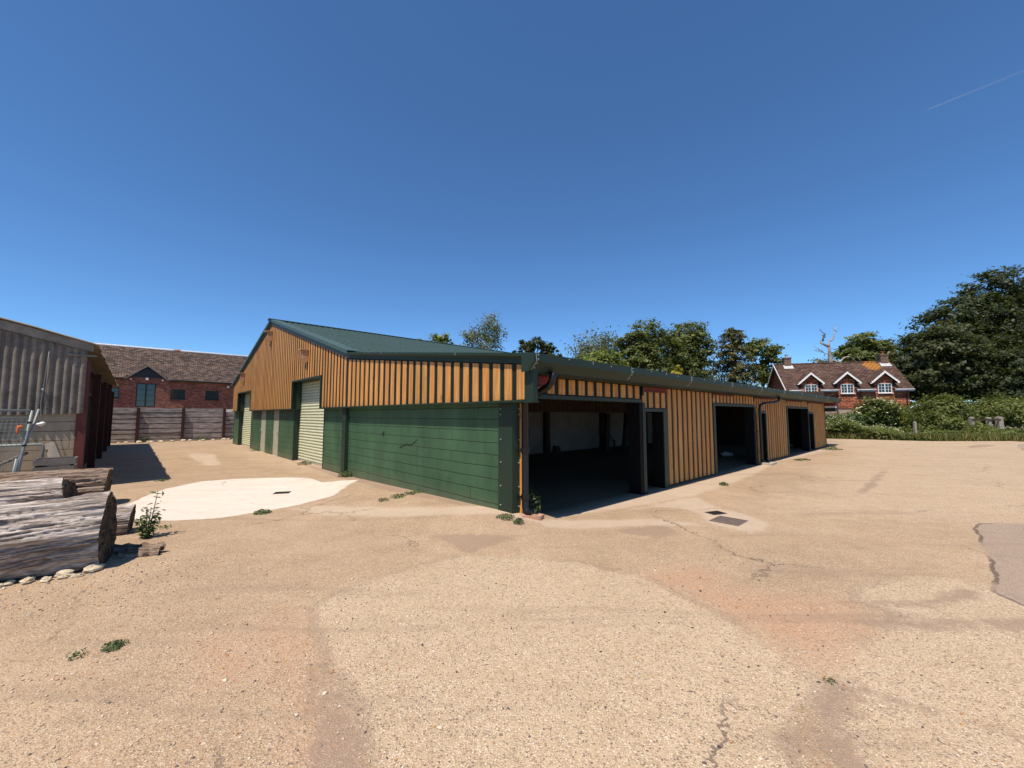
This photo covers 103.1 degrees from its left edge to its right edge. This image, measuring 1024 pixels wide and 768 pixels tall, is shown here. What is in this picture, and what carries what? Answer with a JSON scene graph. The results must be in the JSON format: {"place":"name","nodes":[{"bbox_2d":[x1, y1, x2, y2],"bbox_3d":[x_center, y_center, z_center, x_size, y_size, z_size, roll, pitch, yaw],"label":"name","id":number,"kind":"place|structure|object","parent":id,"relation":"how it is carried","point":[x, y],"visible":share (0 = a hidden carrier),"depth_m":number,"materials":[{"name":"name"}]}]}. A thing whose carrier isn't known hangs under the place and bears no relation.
{"place":"outdoors","nodes":[
{"label":"outdoors","id":0,"kind":"place"},
{"bbox_2d":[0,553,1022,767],"bbox_3d":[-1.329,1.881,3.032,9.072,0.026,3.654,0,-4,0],"label":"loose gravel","id":1,"kind":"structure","parent":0,"point":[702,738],"depth_m":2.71,"materials":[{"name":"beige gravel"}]},
{"bbox_2d":[0,424,1023,767],"bbox_3d":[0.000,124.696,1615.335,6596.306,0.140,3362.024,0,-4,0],"label":"ground","id":2,"kind":"structure","parent":0,"point":[924,540],"depth_m":3.26,"materials":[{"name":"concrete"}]},
{"bbox_2d":[4,579,15,585],"bbox_3d":[-4.904,1.943,3.965,0.078,0.058,0.106,1,-4,-10],"label":"stone","id":3,"kind":"object","parent":2,"relation":"on","point":[9,582],"visible":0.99,"depth_m":3.95,"materials":[{"name":"beige stone"}]},
{"bbox_2d":[0,452,28,465],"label":"timber pole","id":4,"kind":"object","parent":2,"relation":"on","point":[15,457],"visible":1,"depth_m":8.26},
{"bbox_2d":[0,409,33,472],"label":"fence panel","id":5,"kind":"object","parent":2,"relation":"on","point":[29,422],"visible":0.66,"depth_m":7.97,"materials":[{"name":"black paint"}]},
{"bbox_2d":[16,425,23,433],"bbox_3d":[-9.674,0.898,7.995,0.107,0.186,0.049,4,-6,-43],"label":"orange rag","id":6,"kind":"object","parent":5,"relation":"attached to","point":[17,429],"visible":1,"depth_m":7.98,"materials":[{"name":"orange fabric"}]},
{"bbox_2d":[0,443,44,457],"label":"pipe rail","id":7,"kind":"object","parent":2,"relation":"on","point":[36,444],"visible":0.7,"depth_m":8.56,"materials":[{"name":"silver metal"}]},
{"bbox_2d":[14,409,39,471],"bbox_3d":[-9.665,1.381,8.058,0.059,1.776,0.356,-1,-5,15],"label":"tube post","id":8,"kind":"object","parent":2,"relation":"on","point":[31,431],"visible":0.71,"depth_m":8.14,"materials":[{"name":"silver metal"}]},
{"bbox_2d":[19,576,35,583],"bbox_3d":[-4.788,1.938,4.021,0.106,0.070,0.157,3,-5,-36],"label":"stone","id":9,"kind":"object","parent":2,"relation":"on","point":[30,578],"visible":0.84,"depth_m":4.01,"materials":[{"name":"beige stone"}]},
{"bbox_2d":[0,478,77,505],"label":"short log","id":10,"kind":"object","parent":2,"relation":"on","point":[27,491],"visible":0.59,"depth_m":6.59,"materials":[{"name":"wood"}]},
{"bbox_2d":[40,576,49,582],"bbox_3d":[-4.640,1.945,4.047,0.065,0.054,0.105,4,-6,-45],"label":"stone","id":11,"kind":"object","parent":2,"relation":"on","point":[45,579],"visible":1,"depth_m":4.03,"materials":[{"name":"beige stone"}]},
{"bbox_2d":[32,456,77,471],"bbox_3d":[-9.436,1.914,8.402,0.580,0.760,0.560,4,-6,-43],"label":"slatted crate","id":12,"kind":"object","parent":2,"relation":"on","point":[52,463],"visible":0.3,"depth_m":8.28,"materials":[{"name":"grey wood"}]},
{"bbox_2d":[45,441,61,457],"bbox_3d":[-9.796,1.525,8.694,0.602,0.580,0.206,-1,-5,18],"label":"leaning plank","id":13,"kind":"object","parent":12,"relation":"on","point":[52,449],"visible":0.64,"depth_m":8.73,"materials":[{"name":"beige wood"}]},
{"bbox_2d":[0,468,113,495],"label":"brown log","id":14,"kind":"object","parent":2,"relation":"on","point":[90,480],"visible":0.46,"depth_m":7.21,"materials":[{"name":"brown wood"}]},
{"bbox_2d":[0,491,116,580],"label":"split log","id":15,"kind":"object","parent":2,"relation":"on","point":[53,537],"visible":0.96,"depth_m":4.19,"materials":[{"name":"grey wood"}]},
{"bbox_2d":[0,317,118,472],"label":"corrugated barn","id":16,"kind":"structure","parent":2,"relation":"on","point":[76,412],"depth_m":8.96,"materials":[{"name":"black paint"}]},
{"bbox_2d":[40,349,49,421],"bbox_3d":[-10.136,0.020,8.814,0.072,1.602,0.075,4,-6,-43],"label":"hanging cable","id":17,"kind":"object","parent":16,"relation":"hanging from","point":[43,385],"visible":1,"depth_m":8.82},
{"bbox_2d":[57,575,67,579],"bbox_3d":[-4.542,1.955,4.115,0.082,0.052,0.067,3,-5,-32],"label":"stone","id":18,"kind":"object","parent":2,"relation":"on","point":[60,577],"visible":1,"depth_m":4.09,"materials":[{"name":"beige stone"}]},
{"bbox_2d":[54,569,74,576],"bbox_3d":[-4.575,1.947,4.178,0.180,0.085,0.096,0,-4,-5],"label":"stone","id":19,"kind":"object","parent":2,"relation":"on","point":[68,572],"visible":0.7,"depth_m":4.15,"materials":[{"name":"beige stone"}]},
{"bbox_2d":[66,648,86,659],"bbox_3d":[-2.973,1.837,2.778,0.105,0.061,0.107,0,-4,0],"label":"weed","id":20,"kind":"object","parent":2,"relation":"on","point":[74,654],"visible":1,"depth_m":2.76,"materials":[{"name":"green plant"}]},
{"bbox_2d":[83,564,104,572],"bbox_3d":[-4.433,1.959,4.319,0.132,0.097,0.188,-1,-5,16],"label":"stone","id":21,"kind":"object","parent":2,"relation":"on","point":[92,568],"visible":0.85,"depth_m":4.28,"materials":[{"name":"beige stone"}]},
{"bbox_2d":[100,639,128,651],"bbox_3d":[-2.836,1.851,2.891,0.148,0.052,0.145,0,-4,0],"label":"weed","id":22,"kind":"object","parent":2,"relation":"on","point":[109,645],"visible":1,"depth_m":2.88,"materials":[{"name":"green plant"}]},
{"bbox_2d":[116,504,135,534],"bbox_3d":[-6.348,1.873,5.049,2.449,0.502,0.447,4,-6,-39],"label":"log","id":23,"kind":"object","parent":2,"relation":"on","point":[125,515],"visible":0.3,"depth_m":5.64,"materials":[{"name":"brown wood"}]},
{"bbox_2d":[118,547,160,557],"bbox_3d":[-4.360,1.978,4.763,0.416,0.124,0.070,1,-4,-13],"label":"bark slab","id":24,"kind":"object","parent":2,"relation":"on","point":[141,552],"depth_m":4.75,"materials":[{"name":"brown wood"}]},
{"bbox_2d":[112,541,166,553],"bbox_3d":[-4.470,1.959,4.865,0.616,0.135,0.130,1,-4,-7],"label":"bark slab","id":25,"kind":"object","parent":2,"relation":"on","point":[161,545],"depth_m":4.85,"materials":[{"name":"wood"}]},
{"bbox_2d":[134,491,165,538],"bbox_3d":[-4.929,1.772,5.508,0.330,0.656,0.362,3,-5,-31],"label":"tall weed","id":26,"kind":"object","parent":2,"relation":"on","point":[145,533],"visible":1,"depth_m":5.47,"materials":[{"name":"green plant"}]},
{"bbox_2d":[143,524,170,530],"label":"weed","id":27,"kind":"object","parent":2,"relation":"on","point":[166,526],"visible":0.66,"depth_m":5.93,"materials":[{"name":"green plant"}]},
{"bbox_2d":[96,343,247,411],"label":"brick barn","id":28,"kind":"structure","parent":2,"relation":"on","point":[147,377],"depth_m":37.08,"materials":[{"name":"tile"}]},
{"bbox_2d":[112,385,119,397],"bbox_3d":[-33.035,0.584,33.515,1.038,1.050,0.092,4,-6,-43],"label":"window","id":29,"kind":"structure","parent":28,"relation":"in","point":[116,390],"depth_m":33.72,"materials":[{"name":"blue glass"}]},
{"bbox_2d":[135,383,155,406],"bbox_3d":[-31.487,0.965,34.970,1.260,2.030,0.080,4,-6,-43],"label":"french window","id":30,"kind":"structure","parent":28,"relation":"in","point":[145,392],"depth_m":34.94,"materials":[{"name":"blue glass"}]},
{"bbox_2d":[170,387,185,399],"bbox_3d":[-29.896,0.839,36.406,1.110,1.160,0.130,4,-6,-43],"label":"window","id":31,"kind":"structure","parent":28,"relation":"in","point":[176,394],"depth_m":36.39,"materials":[{"name":"black glass"}]},
{"bbox_2d":[205,388,219,400],"bbox_3d":[-28.085,0.977,38.088,1.120,1.160,0.130,4,-6,-43],"label":"window","id":32,"kind":"structure","parent":28,"relation":"in","point":[209,395],"depth_m":38.09,"materials":[{"name":"black glass"}]},
{"bbox_2d":[111,408,233,442],"bbox_3d":[-21.033,2.636,25.922,8.860,2.183,0.370,4,-6,-43],"label":"sleeper fence","id":33,"kind":"object","parent":2,"relation":"on","point":[131,425],"visible":0.62,"depth_m":25.51,"materials":[{"name":"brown wood"}]},
{"bbox_2d":[253,509,271,514],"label":"weed","id":34,"kind":"object","parent":2,"relation":"on","point":[262,511],"visible":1,"depth_m":6.81,"materials":[{"name":"green plant"}]},
{"bbox_2d":[273,491,290,493],"bbox_3d":[-4.880,2.322,8.639,0.300,0.038,0.220,1,-5,-15],"label":"drain grate","id":35,"kind":"object","parent":2,"relation":"on","point":[285,492],"visible":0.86,"depth_m":8.64,"materials":[{"name":"black metal"}]},
{"bbox_2d":[337,470,351,477],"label":"weed","id":36,"kind":"object","parent":2,"relation":"on","point":[346,473],"visible":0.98,"depth_m":10.78,"materials":[{"name":"green plant"}]},
{"bbox_2d":[391,493,405,498],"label":"weed","id":37,"kind":"object","parent":2,"relation":"on","point":[399,495],"visible":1,"depth_m":7.79,"materials":[{"name":"green plant"}]},
{"bbox_2d":[417,332,453,343],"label":"sunlit tree","id":38,"kind":"object","parent":2,"relation":"on","point":[440,338],"visible":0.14,"depth_m":61.94,"materials":[{"name":"green plant"}]},
{"bbox_2d":[458,310,507,350],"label":"birch tree","id":39,"kind":"object","parent":2,"relation":"on","point":[470,337],"visible":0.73,"depth_m":75.50,"materials":[{"name":"green plant"}]},
{"bbox_2d":[496,513,513,518],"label":"weed","id":40,"kind":"object","parent":2,"relation":"on","point":[506,515],"visible":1,"depth_m":6.03,"materials":[{"name":"green plant"}]},
{"bbox_2d":[513,518,523,524],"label":"weed","id":41,"kind":"object","parent":2,"relation":"on","point":[518,520],"visible":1,"depth_m":5.90,"materials":[{"name":"green plant"}]},
{"bbox_2d":[520,513,543,520],"bbox_3d":[0.187,2.084,6.295,0.577,0.150,0.266,-2,-5,20],"label":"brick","id":42,"kind":"object","parent":2,"relation":"on","point":[540,516],"visible":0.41,"depth_m":6.16,"materials":[{"name":"orange brick"}]},
{"bbox_2d":[529,485,540,512],"bbox_3d":[0.327,1.868,6.597,0.317,0.459,0.294,0,-4,0],"label":"weed","id":43,"kind":"object","parent":2,"relation":"on","point":[534,497],"visible":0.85,"depth_m":6.57,"materials":[{"name":"green plant"}]},
{"bbox_2d":[231,318,842,514],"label":"timber clad barn","id":44,"kind":"structure","parent":2,"relation":"on","point":[473,425],"depth_m":10.04,"materials":[{"name":"orange wood"}]},
{"bbox_2d":[238,373,244,381],"bbox_3d":[-14.169,-0.344,21.289,0.240,0.462,0.380,4,-6,-43],"label":"bird box","id":45,"kind":"object","parent":44,"relation":"attached to","point":[242,376],"visible":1,"depth_m":21.20,"materials":[{"name":"brown wood"}]},
{"bbox_2d":[242,393,251,446],"bbox_3d":[-13.899,1.860,21.512,0.047,2.920,3.640,4,-6,-43],"label":"roller door","id":46,"kind":"structure","parent":44,"relation":"in","point":[246,428],"depth_m":21.85,"materials":[{"name":"metal"}]},
{"bbox_2d":[260,411,265,451],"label":"pillar","id":47,"kind":"structure","parent":44,"relation":"in","point":[263,423],"depth_m":18.35,"materials":[{"name":"grey paint"}]},
{"bbox_2d":[264,330,271,341],"bbox_3d":[-10.452,-2.033,17.421,0.240,0.462,0.380,4,-6,-43],"label":"bird box","id":48,"kind":"object","parent":44,"relation":"attached to","point":[269,335],"visible":1,"depth_m":17.32,"materials":[{"name":"brown wood"}]},
{"bbox_2d":[272,410,278,455],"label":"pillar","id":49,"kind":"structure","parent":44,"relation":"in","point":[276,412],"depth_m":16.73,"materials":[{"name":"grey paint"}]},
{"bbox_2d":[297,349,308,362],"bbox_3d":[-7.022,-0.927,13.647,0.240,0.462,0.380,4,-6,-43],"label":"bird box","id":50,"kind":"object","parent":44,"relation":"attached to","point":[304,355],"visible":1,"depth_m":13.56,"materials":[{"name":"brown wood"}]},
{"bbox_2d":[298,380,323,466],"bbox_3d":[-6.762,1.268,13.881,0.047,2.940,3.630,4,-6,-43],"label":"roller door","id":51,"kind":"structure","parent":44,"relation":"in","point":[310,446],"depth_m":14.03,"materials":[{"name":"metal"}]},
{"bbox_2d":[512,336,562,356],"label":"ivy clad tree","id":52,"kind":"object","parent":2,"relation":"on","point":[530,346],"visible":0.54,"depth_m":60.21,"materials":[{"name":"green plant"}]},
{"bbox_2d":[552,445,561,453],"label":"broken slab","id":53,"kind":"structure","parent":2,"relation":"on","point":[556,450],"depth_m":17.52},
{"bbox_2d":[560,325,622,359],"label":"thin crowned tree","id":54,"kind":"object","parent":2,"relation":"on","point":[584,349],"visible":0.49,"depth_m":54.83,"materials":[{"name":"green plant"}]},
{"bbox_2d":[574,346,629,366],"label":"yellow green tree","id":55,"kind":"object","parent":2,"relation":"on","point":[611,357],"visible":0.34,"depth_m":47.32,"materials":[{"name":"green plant"}]},
{"bbox_2d":[601,413,615,450],"bbox_3d":[4.444,2.231,18.880,0.926,1.724,0.200,3,-6,-38],"label":"farm implement","id":56,"kind":"object","parent":2,"relation":"on","point":[606,439],"visible":0.99,"depth_m":18.79,"materials":[{"name":"metal"}]},
{"bbox_2d":[620,413,627,448],"bbox_3d":[5.575,2.297,19.939,0.926,1.754,0.209,3,-6,-38],"label":"farm implement","id":57,"kind":"object","parent":2,"relation":"on","point":[625,436],"visible":0.86,"depth_m":19.85,"materials":[{"name":"metal"}]},
{"bbox_2d":[612,317,690,375],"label":"oak tree","id":58,"kind":"object","parent":2,"relation":"on","point":[640,348],"visible":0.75,"depth_m":49.61,"materials":[{"name":"green plant"}]},
{"bbox_2d":[671,364,683,373],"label":"golden conifer","id":59,"kind":"object","parent":2,"relation":"on","point":[676,370],"visible":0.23,"depth_m":44.09,"materials":[{"name":"yellow plant"}]},
{"bbox_2d":[661,318,721,379],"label":"broad tree","id":60,"kind":"object","parent":2,"relation":"on","point":[696,362],"visible":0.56,"depth_m":52.00,"materials":[{"name":"green plant"}]},
{"bbox_2d":[705,511,726,514],"bbox_3d":[3.440,2.189,6.864,0.280,0.038,0.200,2,-5,-20],"label":"drain grate","id":61,"kind":"object","parent":2,"relation":"on","point":[715,512],"visible":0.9,"depth_m":6.88,"materials":[{"name":"black metal"}]},
{"bbox_2d":[709,516,747,525],"bbox_3d":[3.385,2.150,6.355,0.440,0.038,0.420,4,-6,-43],"label":"drain grate","id":62,"kind":"object","parent":2,"relation":"on","point":[729,520],"visible":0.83,"depth_m":6.36,"materials":[{"name":"metal"}]},
{"bbox_2d":[703,327,768,387],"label":"conifer tree","id":63,"kind":"object","parent":2,"relation":"on","point":[734,367],"visible":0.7,"depth_m":45.66,"materials":[{"name":"green plant"}]},
{"bbox_2d":[742,337,787,385],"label":"open tree","id":64,"kind":"object","parent":2,"relation":"on","point":[770,353],"visible":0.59,"depth_m":53.68,"materials":[{"name":"green plant"}]},
{"bbox_2d":[761,462,776,465],"bbox_3d":[8.604,2.683,13.598,0.636,0.135,0.297,4,-6,-43],"label":"concrete gully","id":65,"kind":"object","parent":2,"relation":"on","point":[770,463],"visible":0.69,"depth_m":13.43,"materials":[{"name":"beige concrete"}]},
{"bbox_2d":[807,357,837,362],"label":"scrubby tree","id":66,"kind":"object","parent":2,"relation":"on","point":[818,360],"visible":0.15,"depth_m":57.98,"materials":[{"name":"green plant"}]},
{"bbox_2d":[817,448,842,449],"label":"weed","id":67,"kind":"object","parent":2,"relation":"on","point":[829,448],"visible":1,"depth_m":19.37,"materials":[{"name":"green plant"}]},
{"bbox_2d":[814,326,860,361],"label":"dead tree","id":68,"kind":"object","parent":2,"relation":"on","point":[829,356],"visible":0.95,"depth_m":55.52,"materials":[{"name":"grey wood"}]},
{"bbox_2d":[767,351,914,415],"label":"tile hung house","id":69,"kind":"structure","parent":2,"relation":"on","point":[849,383],"depth_m":40.04,"materials":[{"name":"tile"}]},
{"bbox_2d":[825,409,879,432],"bbox_3d":[24.229,3.032,31.086,6.720,2.246,3.782,0,-4,0],"label":"shrub","id":70,"kind":"object","parent":2,"relation":"on","point":[853,417],"visible":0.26,"depth_m":30.44,"materials":[{"name":"green plant"}]},
{"bbox_2d":[823,331,898,363],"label":"chestnut tree","id":71,"kind":"object","parent":2,"relation":"on","point":[864,346],"visible":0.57,"depth_m":61.26,"materials":[{"name":"green plant"}]},
{"bbox_2d":[851,396,908,425],"bbox_3d":[27.855,2.516,30.982,3.644,3.220,3.208,0,-4,0],"label":"elder shrub","id":72,"kind":"object","parent":2,"relation":"on","point":[887,412],"visible":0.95,"depth_m":30.32,"materials":[{"name":"green plant"}]},
{"bbox_2d":[893,401,923,425],"bbox_3d":[31.705,2.820,32.803,8.652,2.943,4.705,0,-4,0],"label":"thicket shrub","id":73,"kind":"object","parent":2,"relation":"on","point":[906,408],"visible":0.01,"depth_m":31.82,"materials":[{"name":"green plant"}]},
{"bbox_2d":[826,415,1023,440],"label":"undergrowth","id":74,"kind":"object","parent":2,"relation":"on","point":[844,423],"visible":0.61,"depth_m":28.10,"materials":[{"name":"green plant"}]},
{"bbox_2d":[826,416,1022,430],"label":"wildflowers","id":75,"kind":"object","parent":74,"relation":"on","point":[889,427],"visible":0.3,"depth_m":28.94,"materials":[{"name":"plant"}]},
{"bbox_2d":[826,431,1023,441],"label":"grass","id":76,"kind":"structure","parent":2,"relation":"on","point":[1018,437],"depth_m":26.02,"materials":[{"name":"green plant"}]},
{"bbox_2d":[900,393,984,432],"bbox_3d":[31.908,2.344,30.327,6.376,3.500,3.965,2,-5,-29],"label":"spreading shrub","id":77,"kind":"object","parent":2,"relation":"on","point":[949,410],"visible":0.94,"depth_m":29.44,"materials":[{"name":"green plant"}]},
{"bbox_2d":[885,319,1018,406],"bbox_3d":[42.871,-0.763,40.327,11.020,11.424,8.199,0,-4,0],"label":"horse chestnut tree","id":78,"kind":"object","parent":2,"relation":"on","point":[925,364],"visible":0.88,"depth_m":38.91,"materials":[{"name":"green plant"}]},
{"bbox_2d":[913,417,1004,433],"bbox_3d":[30.765,3.120,28.044,6.070,1.740,0.300,0,-4,0],"label":"rail fence","id":79,"kind":"object","parent":2,"relation":"on","point":[999,422],"visible":0.54,"depth_m":28.00,"materials":[{"name":"grey wood"}]},
{"bbox_2d":[899,264,1023,424],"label":"towering tree","id":80,"kind":"object","parent":2,"relation":"on","point":[991,311],"visible":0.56,"depth_m":45.45,"materials":[{"name":"green plant"}]},
{"bbox_2d":[950,324,1023,427],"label":"yard edge tree","id":81,"kind":"object","parent":2,"relation":"on","point":[1011,386],"visible":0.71,"depth_m":37.48,"materials":[{"name":"green plant"}]},
{"bbox_2d":[965,392,1023,427],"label":"hedge shrub","id":82,"kind":"object","parent":2,"relation":"on","point":[1010,412],"visible":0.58,"depth_m":31.85,"materials":[{"name":"green plant"}]},
{"bbox_2d":[0,0,1023,408],"label":"sky","id":83,"kind":"structure","parent":0,"point":[189,175],"materials":[{"name":"blue"}]},
{"bbox_2d":[720,451,733,455],"bbox_3d":[8.656,2.821,16.373,0.586,0.225,0.293,0,-4,0],"label":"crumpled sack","id":84,"kind":"object","parent":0,"point":[724,453],"visible":0.93,"depth_m":16.28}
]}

